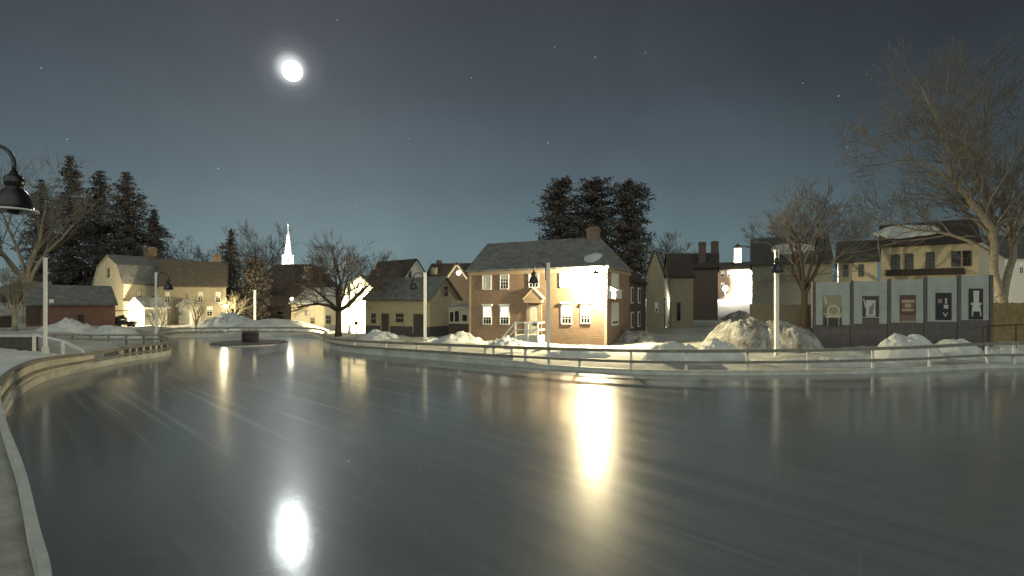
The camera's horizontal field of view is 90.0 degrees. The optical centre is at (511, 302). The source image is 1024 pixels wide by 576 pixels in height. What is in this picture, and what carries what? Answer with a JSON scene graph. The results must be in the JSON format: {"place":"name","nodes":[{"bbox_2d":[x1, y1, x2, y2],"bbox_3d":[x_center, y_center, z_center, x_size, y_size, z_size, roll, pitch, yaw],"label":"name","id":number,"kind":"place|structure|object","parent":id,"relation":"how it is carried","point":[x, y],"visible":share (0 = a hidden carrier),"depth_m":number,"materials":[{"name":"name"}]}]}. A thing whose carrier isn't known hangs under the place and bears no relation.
{"place":"outdoors","nodes":[
{"label":"outdoors","id":0,"kind":"place"},
{"bbox_2d":[282,225,293,263],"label":"church steeple","id":1,"kind":"object","parent":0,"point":[289,254],"visible":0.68,"depth_m":229.06,"materials":[{"name":"white paint"}]},
{"bbox_2d":[286,64,298,76],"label":"moon","id":2,"kind":"object","parent":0,"point":[292,70],"visible":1,"depth_m":1875.89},
{"bbox_2d":[0,299,1023,396],"bbox_3d":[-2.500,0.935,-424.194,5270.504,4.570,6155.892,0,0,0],"label":"ground","id":3,"kind":"structure","parent":0,"point":[697,334],"depth_m":32.12,"materials":[{"name":"snow"}]},
{"bbox_2d":[0,303,12,327],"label":"edge shed","id":4,"kind":"structure","parent":3,"relation":"on","point":[6,315],"depth_m":45.63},
{"bbox_2d":[0,433,33,575],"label":"snow bank","id":5,"kind":"structure","parent":3,"relation":"on","point":[14,558],"depth_m":4.87,"materials":[{"name":"snow"}]},
{"bbox_2d":[0,334,38,350],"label":"ramp wall","id":6,"kind":"structure","parent":3,"relation":"on","point":[20,342],"depth_m":26.00,"materials":[{"name":"concrete"}]},
{"bbox_2d":[0,145,39,214],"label":"lamp post","id":7,"kind":"object","parent":3,"relation":"on","point":[15,198],"visible":1,"depth_m":9.61,"materials":[{"name":"metal"}]},
{"bbox_2d":[0,262,51,330],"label":"bare tree","id":8,"kind":"object","parent":3,"relation":"on","point":[11,293],"visible":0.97,"depth_m":39.91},
{"bbox_2d":[0,178,81,305],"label":"pine tree","id":9,"kind":"object","parent":3,"relation":"on","point":[39,271],"visible":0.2,"depth_m":83.15,"materials":[{"name":"plant"}]},
{"bbox_2d":[0,348,87,375],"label":"snow heap","id":10,"kind":"object","parent":3,"relation":"on","point":[10,358],"visible":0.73,"depth_m":21.75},
{"bbox_2d":[41,258,48,353],"bbox_3d":[-20.872,0.200,22.900,0.185,4.400,0.185,0,0,0],"label":"lamp post","id":11,"kind":"object","parent":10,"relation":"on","point":[45,348],"visible":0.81,"depth_m":22.85,"materials":[{"name":"metal"}]},
{"bbox_2d":[0,149,114,322],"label":"bare tree","id":12,"kind":"object","parent":3,"relation":"on","point":[32,257],"visible":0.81,"depth_m":63.29,"materials":[{"name":"brown plant"}]},
{"bbox_2d":[0,154,115,303],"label":"pine tree","id":13,"kind":"object","parent":3,"relation":"on","point":[64,255],"visible":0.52,"depth_m":77.44,"materials":[{"name":"green plant"}]},
{"bbox_2d":[32,334,84,354],"bbox_3d":[-22.454,2.284,25.398,3.473,1.432,0.222,0,0,16],"label":"hand rail","id":14,"kind":"object","parent":3,"relation":"on","point":[63,342],"visible":0.71,"depth_m":25.43,"materials":[{"name":"metal"}]},
{"bbox_2d":[37,317,96,333],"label":"snow heap","id":15,"kind":"object","parent":3,"relation":"on","point":[66,324],"visible":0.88,"depth_m":39.23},
{"bbox_2d":[23,282,117,326],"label":"red barn","id":16,"kind":"structure","parent":3,"relation":"on","point":[91,305],"depth_m":48.15,"materials":[{"name":"wood"}]},
{"bbox_2d":[27,308,38,323],"bbox_3d":[-43.681,1.265,46.698,0.854,1.460,0.056,0,0,-40],"label":"annex door","id":17,"kind":"structure","parent":16,"relation":"in","point":[32,313],"depth_m":46.68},
{"bbox_2d":[39,170,139,284],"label":"pine tree","id":18,"kind":"object","parent":3,"relation":"on","point":[101,186],"visible":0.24,"depth_m":81.31,"materials":[{"name":"green plant"}]},
{"bbox_2d":[40,334,161,344],"bbox_3d":[-28.043,2.475,34.057,8.341,0.850,0.168,0,0,-14],"label":"yard fence","id":19,"kind":"object","parent":3,"relation":"on","point":[126,338],"visible":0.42,"depth_m":34.34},
{"bbox_2d":[81,325,146,340],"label":"snow heap","id":20,"kind":"object","parent":3,"relation":"on","point":[107,329],"visible":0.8,"depth_m":39.42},
{"bbox_2d":[58,171,177,284],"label":"pine tree","id":21,"kind":"object","parent":3,"relation":"on","point":[130,233],"visible":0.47,"depth_m":77.11,"materials":[{"name":"green plant"}]},
{"bbox_2d":[115,310,136,326],"bbox_3d":[-38.622,1.627,51.000,1.900,1.700,1.200,0,0,-20],"label":"utility cart","id":22,"kind":"object","parent":3,"relation":"on","point":[119,321],"visible":0.83,"depth_m":50.70,"materials":[{"name":"black metal"}]},
{"bbox_2d":[92,247,194,319],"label":"gambrel house","id":23,"kind":"structure","parent":3,"relation":"on","point":[128,279],"depth_m":57.78,"materials":[{"name":"wood"}]},
{"bbox_2d":[124,297,170,325],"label":"white shed","id":24,"kind":"structure","parent":3,"relation":"on","point":[132,304],"depth_m":53.69,"materials":[{"name":"paint"}]},
{"bbox_2d":[138,209,175,257],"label":"pine tree","id":25,"kind":"object","parent":3,"relation":"on","point":[155,218],"visible":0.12,"depth_m":83.86,"materials":[{"name":"green plant"}]},
{"bbox_2d":[136,298,187,329],"bbox_3d":[-30.022,1.347,44.197,3.961,3.550,3.516,0,0,-15],"label":"bare tree","id":26,"kind":"object","parent":3,"relation":"on","point":[163,314],"visible":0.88,"depth_m":44.22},
{"bbox_2d":[154,272,173,342],"bbox_3d":[-25.825,0.399,38.000,1.370,5.301,0.725,0,0,0],"label":"lamp post","id":27,"kind":"object","parent":3,"relation":"on","point":[168,286],"visible":1,"depth_m":37.93,"materials":[{"name":"metal"}]},
{"bbox_2d":[158,254,227,324],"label":"tan house","id":28,"kind":"structure","parent":3,"relation":"on","point":[194,278],"depth_m":59.24,"materials":[{"name":"brown"}]},
{"bbox_2d":[178,290,211,329],"bbox_3d":[-30.615,0.732,49.879,3.338,3.953,2.879,0,0,0],"label":"bare tree","id":29,"kind":"object","parent":3,"relation":"on","point":[196,321],"visible":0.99,"depth_m":49.82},
{"bbox_2d":[156,235,245,285],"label":"bare tree","id":30,"kind":"object","parent":3,"relation":"on","point":[199,255],"visible":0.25,"depth_m":74.78,"materials":[{"name":"brown plant"}]},
{"bbox_2d":[193,312,254,330],"bbox_3d":[-28.601,1.964,51.989,7.117,1.953,5.165,0,0,0],"label":"snow heap","id":31,"kind":"object","parent":3,"relation":"on","point":[222,319],"visible":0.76,"depth_m":50.64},
{"bbox_2d":[216,228,246,313],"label":"spruce tree","id":32,"kind":"object","parent":3,"relation":"on","point":[233,278],"visible":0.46,"depth_m":73.82,"materials":[{"name":"green plant"}]},
{"bbox_2d":[217,291,254,313],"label":"bare tree","id":33,"kind":"object","parent":3,"relation":"on","point":[234,303],"visible":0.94,"depth_m":57.74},
{"bbox_2d":[236,257,274,319],"bbox_3d":[-31.741,-1.464,62.791,4.848,8.307,5.152,0,0,0],"label":"evergreen bush","id":34,"kind":"object","parent":3,"relation":"on","point":[253,271],"visible":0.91,"depth_m":62.43,"materials":[{"name":"green plant"}]},
{"bbox_2d":[221,218,299,270],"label":"bare tree","id":35,"kind":"object","parent":3,"relation":"on","point":[250,254],"visible":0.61,"depth_m":78.58,"materials":[{"name":"brown plant"}]},
{"bbox_2d":[223,318,328,332],"bbox_3d":[-23.505,2.361,50.646,10.352,1.589,6.228,0,0,0],"label":"snow heap","id":36,"kind":"object","parent":3,"relation":"on","point":[275,322],"visible":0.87,"depth_m":49.10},
{"bbox_2d":[235,264,337,319],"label":"dark house","id":37,"kind":"structure","parent":3,"relation":"on","point":[274,290],"depth_m":66.60,"materials":[{"name":"black"}]},
{"bbox_2d":[293,265,337,297],"bbox_3d":[-23.974,-1.020,63.693,6.432,7.461,6.026,0,0,0],"label":"evergreen bush","id":38,"kind":"object","parent":3,"relation":"on","point":[305,275],"visible":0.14,"depth_m":63.17,"materials":[{"name":"green plant"}]},
{"bbox_2d":[288,287,343,328],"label":"cream cottage","id":39,"kind":"structure","parent":3,"relation":"on","point":[320,316],"depth_m":58.65,"materials":[{"name":"beige paint"}]},
{"bbox_2d":[257,229,406,336],"bbox_3d":[-15.461,-1.669,44.386,12.083,9.495,12.796,0,0,0],"label":"bare tree","id":40,"kind":"object","parent":3,"relation":"on","point":[337,308],"visible":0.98,"depth_m":44.41,"materials":[{"name":"brown plant"}]},
{"bbox_2d":[338,281,350,333],"bbox_3d":[-15.811,0.647,48.000,1.402,5.305,0.725,0,0,0],"label":"lamp post","id":41,"kind":"object","parent":3,"relation":"on","point":[349,317],"visible":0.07,"depth_m":47.90,"materials":[{"name":"metal"}]},
{"bbox_2d":[342,276,377,330],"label":"white gable barn","id":42,"kind":"structure","parent":3,"relation":"on","point":[357,315],"depth_m":52.00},
{"bbox_2d":[353,315,359,330],"bbox_3d":[-15.763,2.112,51.965,0.758,1.733,0.061,0,0,0],"label":"door","id":43,"kind":"structure","parent":42,"relation":"in","point":[355,317],"depth_m":51.96,"materials":[{"name":"white metal"}]},
{"bbox_2d":[357,329,398,340],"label":"snow heap","id":44,"kind":"object","parent":3,"relation":"on","point":[376,335],"visible":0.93,"depth_m":40.65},
{"bbox_2d":[370,258,424,277],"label":"white gable house","id":45,"kind":"structure","parent":3,"relation":"on","point":[412,267],"depth_m":78.15,"materials":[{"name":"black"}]},
{"bbox_2d":[362,276,468,336],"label":"yellow outbuilding","id":46,"kind":"structure","parent":3,"relation":"on","point":[398,309],"depth_m":45.50,"materials":[{"name":"paint"}]},
{"bbox_2d":[382,314,388,331],"bbox_3d":[-11.386,1.821,45.965,0.838,1.630,0.106,0,0,25],"label":"door","id":47,"kind":"structure","parent":46,"relation":"in","point":[385,317],"depth_m":45.94,"materials":[{"name":"brown wood"}]},
{"bbox_2d":[414,314,423,332],"bbox_3d":[-8.077,1.830,44.439,1.118,1.621,0.061,0,0,25],"label":"door","id":48,"kind":"structure","parent":46,"relation":"in","point":[418,318],"depth_m":44.42,"materials":[{"name":"brown wood"}]},
{"bbox_2d":[409,272,426,336],"bbox_3d":[-7.268,0.492,39.500,1.402,5.615,0.725,0,0,0],"label":"lamp post","id":49,"kind":"object","parent":3,"relation":"on","point":[413,285],"visible":0.99,"depth_m":39.40,"materials":[{"name":"metal"}]},
{"bbox_2d":[427,260,470,302],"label":"dark gable house","id":50,"kind":"structure","parent":3,"relation":"on","point":[456,274],"depth_m":62.50,"materials":[{"name":"black"}]},
{"bbox_2d":[434,331,488,343],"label":"snow heap","id":51,"kind":"object","parent":3,"relation":"on","point":[461,336],"visible":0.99,"depth_m":37.05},
{"bbox_2d":[489,335,531,349],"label":"snow heap","id":52,"kind":"object","parent":3,"relation":"on","point":[506,340],"visible":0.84,"depth_m":32.83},
{"bbox_2d":[502,322,544,342],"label":"entrance steps","id":53,"kind":"structure","parent":3,"relation":"on","point":[536,338],"depth_m":36.69,"materials":[{"name":"white paint"}]},
{"bbox_2d":[528,263,549,346],"bbox_3d":[1.706,0.398,32.000,1.402,5.765,0.725,0,0,0],"label":"lamp post","id":54,"kind":"object","parent":3,"relation":"on","point":[533,279],"visible":0.99,"depth_m":31.90,"materials":[{"name":"metal"}]},
{"bbox_2d":[465,226,647,345],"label":"museum house","id":55,"kind":"structure","parent":3,"relation":"on","point":[589,307],"depth_m":38.26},
{"bbox_2d":[482,275,490,289],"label":"window","id":56,"kind":"structure","parent":55,"relation":"in","point":[486,279],"depth_m":39.67,"materials":[{"name":"white paint"}]},
{"bbox_2d":[482,304,491,324],"bbox_3d":[-1.935,0.927,39.596,0.879,1.593,0.136,0,0,27],"label":"window","id":57,"kind":"structure","parent":55,"relation":"in","point":[487,308],"depth_m":39.61,"materials":[{"name":"white paint"}]},
{"bbox_2d":[500,274,508,288],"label":"window","id":58,"kind":"structure","parent":55,"relation":"in","point":[504,279],"depth_m":38.97,"materials":[{"name":"white paint"}]},
{"bbox_2d":[499,304,509,324],"bbox_3d":[-0.582,0.911,38.912,0.910,1.575,0.136,0,0,27],"label":"window","id":59,"kind":"structure","parent":55,"relation":"in","point":[504,308],"depth_m":38.92,"materials":[{"name":"glass"}]},
{"bbox_2d":[529,306,537,333],"bbox_3d":[1.620,1.420,37.841,0.735,2.288,0.061,0,0,27],"label":"door","id":60,"kind":"structure","parent":55,"relation":"in","point":[533,310],"depth_m":37.84,"materials":[{"name":"paint"}]},
{"bbox_2d":[559,273,570,287],"bbox_3d":[3.809,-1.698,36.726,0.866,1.256,0.076,0,0,27],"label":"window","id":61,"kind":"structure","parent":55,"relation":"in","point":[564,278],"depth_m":36.75,"materials":[{"name":"white paint"}]},
{"bbox_2d":[560,302,572,323],"bbox_3d":[3.887,0.759,36.653,0.915,1.616,0.136,0,0,27],"label":"window","id":62,"kind":"structure","parent":55,"relation":"in","point":[566,307],"depth_m":36.68,"materials":[{"name":"white paint"}]},
{"bbox_2d":[579,302,590,323],"bbox_3d":[5.154,0.725,36.013,0.832,1.542,0.136,0,0,27],"label":"window","id":63,"kind":"structure","parent":55,"relation":"in","point":[585,307],"depth_m":36.04,"materials":[{"name":"white paint"}]},
{"bbox_2d":[582,272,593,287],"bbox_3d":[5.323,-1.700,35.961,0.876,1.310,0.076,0,0,27],"label":"window","id":64,"kind":"structure","parent":55,"relation":"in","point":[587,277],"depth_m":35.96,"materials":[{"name":"white paint"}]},
{"bbox_2d":[584,253,601,261],"bbox_3d":[5.713,-3.003,36.516,1.581,1.197,1.445,0,0,27],"label":"roof snow patch","id":65,"kind":"object","parent":55,"relation":"on","point":[593,257],"visible":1,"depth_m":36.54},
{"bbox_2d":[611,273,618,287],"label":"window","id":66,"kind":"structure","parent":55,"relation":"in","point":[614,277],"depth_m":37.33,"materials":[{"name":"white paint"}]},
{"bbox_2d":[611,303,618,325],"bbox_3d":[7.519,0.849,37.269,0.076,1.670,1.853,0,0,27],"label":"window","id":67,"kind":"structure","parent":55,"relation":"in","point":[614,306],"depth_m":37.18,"materials":[{"name":"white paint"}]},
{"bbox_2d":[527,175,588,240],"bbox_3d":[6.234,-6.000,61.848,7.304,18.285,7.131,0,0,-21],"label":"pine tree","id":68,"kind":"object","parent":3,"relation":"on","point":[558,203],"visible":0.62,"depth_m":61.25,"materials":[{"name":"green plant"}]},
{"bbox_2d":[541,347,611,357],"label":"snow heap","id":69,"kind":"object","parent":3,"relation":"on","point":[574,354],"visible":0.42,"depth_m":27.39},
{"bbox_2d":[570,176,624,251],"bbox_3d":[10.416,-6.216,64.012,8.306,18.674,7.393,0,0,-26],"label":"pine tree","id":70,"kind":"object","parent":3,"relation":"on","point":[595,211],"visible":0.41,"depth_m":63.32,"materials":[{"name":"green plant"}]},
{"bbox_2d":[596,177,659,280],"bbox_3d":[13.936,-5.976,62.005,7.991,17.710,7.480,0,0,-41],"label":"pine tree","id":71,"kind":"object","parent":3,"relation":"on","point":[629,225],"visible":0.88,"depth_m":61.07,"materials":[{"name":"green plant"}]},
{"bbox_2d":[617,330,664,342],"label":"snow heap","id":72,"kind":"object","parent":3,"relation":"on","point":[641,336],"visible":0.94,"depth_m":37.68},
{"bbox_2d":[645,250,665,332],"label":"narrow gable house","id":73,"kind":"structure","parent":3,"relation":"on","point":[655,275],"depth_m":46.72,"materials":[{"name":"black"}]},
{"bbox_2d":[638,228,697,274],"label":"bare tree","id":74,"kind":"object","parent":3,"relation":"on","point":[661,253],"visible":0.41,"depth_m":84.08,"materials":[{"name":"brown plant"}]},
{"bbox_2d":[641,341,716,364],"bbox_3d":[8.186,2.618,25.286,3.834,1.465,2.862,0,0,0],"label":"snow heap","id":75,"kind":"object","parent":3,"relation":"on","point":[675,356],"visible":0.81,"depth_m":24.55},
{"bbox_2d":[663,253,695,328],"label":"alley house","id":76,"kind":"structure","parent":3,"relation":"on","point":[678,268],"depth_m":51.45,"materials":[{"name":"black"}]},
{"bbox_2d":[690,241,718,319],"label":"dark brick house","id":77,"kind":"structure","parent":3,"relation":"on","point":[705,285],"depth_m":60.67,"materials":[{"name":"black"}]},
{"bbox_2d":[697,337,744,360],"bbox_3d":[10.818,2.588,27.174,3.047,1.523,2.813,0,0,0],"label":"snow heap","id":78,"kind":"object","parent":3,"relation":"on","point":[714,343],"visible":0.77,"depth_m":26.26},
{"bbox_2d":[701,317,765,348],"bbox_3d":[14.498,2.066,31.655,5.094,2.382,4.742,0,0,0],"label":"snow heap","id":79,"kind":"object","parent":3,"relation":"on","point":[749,333],"visible":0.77,"depth_m":30.51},
{"bbox_2d":[718,244,751,299],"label":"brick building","id":80,"kind":"structure","parent":3,"relation":"on","point":[730,274],"depth_m":148.10,"materials":[{"name":"white"}]},
{"bbox_2d":[721,310,749,319],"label":"snow heap","id":81,"kind":"object","parent":3,"relation":"on","point":[739,315],"visible":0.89,"depth_m":60.63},
{"bbox_2d":[770,250,783,355],"bbox_3d":[14.204,0.190,27.568,0.791,6.120,1.129,0,0,0],"label":"lamp post","id":82,"kind":"object","parent":3,"relation":"on","point":[776,269],"visible":0.98,"depth_m":27.91,"materials":[{"name":"metal"}]},
{"bbox_2d":[762,320,792,348],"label":"snow heap","id":83,"kind":"object","parent":3,"relation":"on","point":[769,328],"visible":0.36,"depth_m":29.97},
{"bbox_2d":[750,304,810,331],"bbox_3d":[21.297,1.610,40.593,4.499,2.979,0.190,0,0,13],"label":"board fence","id":84,"kind":"object","parent":3,"relation":"on","point":[791,313],"visible":0.47,"depth_m":40.48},
{"bbox_2d":[741,201,839,280],"bbox_3d":[34.298,-5.374,65.222,13.704,14.724,8.818,0,0,-28],"label":"bare tree","id":85,"kind":"object","parent":3,"relation":"on","point":[771,226],"visible":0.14,"depth_m":64.76,"materials":[{"name":"brown plant"}]},
{"bbox_2d":[750,235,834,304],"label":"grey green house","id":86,"kind":"structure","parent":3,"relation":"on","point":[761,262],"depth_m":46.39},
{"bbox_2d":[771,243,816,253],"bbox_3d":[25.872,-4.863,47.114,4.194,1.295,1.712,0,0,25],"label":"roof snow patch","id":87,"kind":"object","parent":86,"relation":"on","point":[785,246],"visible":0.43,"depth_m":47.16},
{"bbox_2d":[779,325,823,352],"bbox_3d":[16.428,2.225,29.776,2.994,1.805,3.073,0,0,0],"label":"snow heap","id":88,"kind":"object","parent":3,"relation":"on","point":[793,337],"visible":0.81,"depth_m":28.95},
{"bbox_2d":[746,172,871,328],"bbox_3d":[23.547,-3.736,40.592,8.531,12.985,13.885,0,0,32],"label":"bare tree","id":89,"kind":"object","parent":3,"relation":"on","point":[804,285],"visible":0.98,"depth_m":39.47,"materials":[{"name":"brown plant"}]},
{"bbox_2d":[811,281,849,347],"bbox_3d":[18.641,1.058,29.959,2.086,4.584,0.180,0,0,5],"label":"display panel","id":90,"kind":"object","parent":3,"relation":"on","point":[830,314],"visible":0.96,"depth_m":29.89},
{"bbox_2d":[762,356,916,366],"bbox_3d":[15.310,2.950,24.626,8.673,0.807,1.971,0,0,0],"label":"snow heap","id":91,"kind":"object","parent":3,"relation":"on","point":[876,364],"visible":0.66,"depth_m":24.04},
{"bbox_2d":[849,280,886,346],"bbox_3d":[20.697,1.031,29.759,2.026,4.638,0.180,0,0,6],"label":"display panel","id":92,"kind":"object","parent":3,"relation":"on","point":[868,313],"visible":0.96,"depth_m":29.70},
{"bbox_2d":[811,200,935,276],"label":"bare tree","id":93,"kind":"object","parent":3,"relation":"on","point":[855,231],"visible":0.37,"depth_m":65.71,"materials":[{"name":"brown plant"}]},
{"bbox_2d":[886,279,923,337],"bbox_3d":[22.677,0.989,29.559,1.936,4.721,0.180,0,0,6],"label":"display panel","id":94,"kind":"object","parent":3,"relation":"on","point":[904,307],"visible":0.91,"depth_m":29.50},
{"bbox_2d":[874,333,946,361],"bbox_3d":[20.516,2.477,26.498,3.557,1.722,2.698,0,0,22],"label":"snow heap","id":95,"kind":"object","parent":3,"relation":"on","point":[894,339],"visible":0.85,"depth_m":25.94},
{"bbox_2d":[823,26,1023,302],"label":"bare tree","id":96,"kind":"object","parent":3,"relation":"on","point":[988,218],"visible":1,"depth_m":34.04,"materials":[{"name":"brown plant"}]},
{"bbox_2d":[922,277,956,344],"bbox_3d":[24.523,0.933,29.360,1.756,4.834,0.180,0,0,7],"label":"display panel","id":97,"kind":"object","parent":3,"relation":"on","point":[940,308],"visible":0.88,"depth_m":29.30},
{"bbox_2d":[934,339,982,359],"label":"snow heap","id":98,"kind":"object","parent":3,"relation":"on","point":[963,350],"visible":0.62,"depth_m":26.66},
{"bbox_2d":[955,275,992,346],"bbox_3d":[26.314,0.892,29.150,1.830,4.916,0.180,0,0,7],"label":"display panel","id":99,"kind":"object","parent":3,"relation":"on","point":[974,305],"visible":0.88,"depth_m":29.09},
{"bbox_2d":[975,347,1023,362],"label":"snow heap","id":100,"kind":"object","parent":3,"relation":"on","point":[1005,350],"visible":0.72,"depth_m":25.87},
{"bbox_2d":[979,235,1023,302],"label":"white corner house","id":101,"kind":"structure","parent":3,"relation":"on","point":[1016,291],"depth_m":58.27,"materials":[{"name":"wood"}]},
{"bbox_2d":[982,324,1023,350],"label":"guard rail","id":102,"kind":"object","parent":3,"relation":"on","point":[999,325],"visible":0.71,"depth_m":26.78,"materials":[{"name":"grey metal"}]},
{"bbox_2d":[993,302,1023,341],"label":"board fence","id":103,"kind":"object","parent":3,"relation":"on","point":[1008,313],"visible":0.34,"depth_m":33.30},
{"bbox_2d":[0,0,1023,302],"label":"sky","id":104,"kind":"structure","parent":0,"point":[384,114],"materials":[{"name":"blue"}]},
{"bbox_2d":[4,336,1023,575],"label":"ice","id":105,"kind":"structure","parent":0,"point":[293,456],"depth_m":9.56,"materials":[{"name":"ice"}]},
{"bbox_2d":[208,339,287,346],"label":"island platform","id":106,"kind":"structure","parent":105,"relation":"on","point":[240,343],"depth_m":37.20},
{"bbox_2d":[240,328,260,341],"bbox_3d":[-19.719,2.460,38.581,1.431,1.001,1.416,0,0,-31],"label":"planter tub","id":107,"kind":"object","parent":106,"relation":"on","point":[248,336],"visible":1,"depth_m":38.10,"materials":[{"name":"black metal"}]},
{"bbox_2d":[0,327,1023,575],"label":"rink barrier","id":108,"kind":"object","parent":105,"relation":"on","point":[44,369],"visible":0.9,"depth_m":22.48,"materials":[{"name":"wood"}]},
{"bbox_2d":[835,240,879,281],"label":"pale house","id":109,"kind":"structure","parent":0,"point":[861,271],"depth_m":45.56,"materials":[{"name":"paint"}]},
{"bbox_2d":[879,219,982,280],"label":"yellow row house","id":110,"kind":"structure","parent":0,"point":[946,256],"depth_m":42.20,"materials":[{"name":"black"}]},
{"bbox_2d":[891,254,899,269],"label":"window","id":111,"kind":"structure","parent":110,"relation":"in","point":[895,258],"depth_m":43.38,"materials":[{"name":"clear glass"}]},
{"bbox_2d":[871,225,939,238],"bbox_3d":[34.261,-6.117,44.606,4.958,1.619,2.625,0,0,36],"label":"roof snow patch","id":112,"kind":"object","parent":110,"relation":"on","point":[895,233],"visible":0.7,"depth_m":44.52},
{"bbox_2d":[905,254,912,269],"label":"window","id":113,"kind":"structure","parent":110,"relation":"in","point":[908,257],"depth_m":42.87,"materials":[{"name":"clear glass"}]},
{"bbox_2d":[926,252,934,267],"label":"window","id":114,"kind":"structure","parent":110,"relation":"in","point":[930,256],"depth_m":42.04,"materials":[{"name":"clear glass"}]},
{"bbox_2d":[951,251,960,266],"bbox_3d":[35.631,-3.486,41.084,0.587,1.266,0.076,0,0,36],"label":"window","id":115,"kind":"structure","parent":110,"relation":"in","point":[955,255],"depth_m":41.09,"materials":[{"name":"grey glass"}]},
{"bbox_2d":[962,250,971,265],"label":"window","id":116,"kind":"structure","parent":110,"relation":"in","point":[966,255],"depth_m":40.69,"materials":[{"name":"black glass"}]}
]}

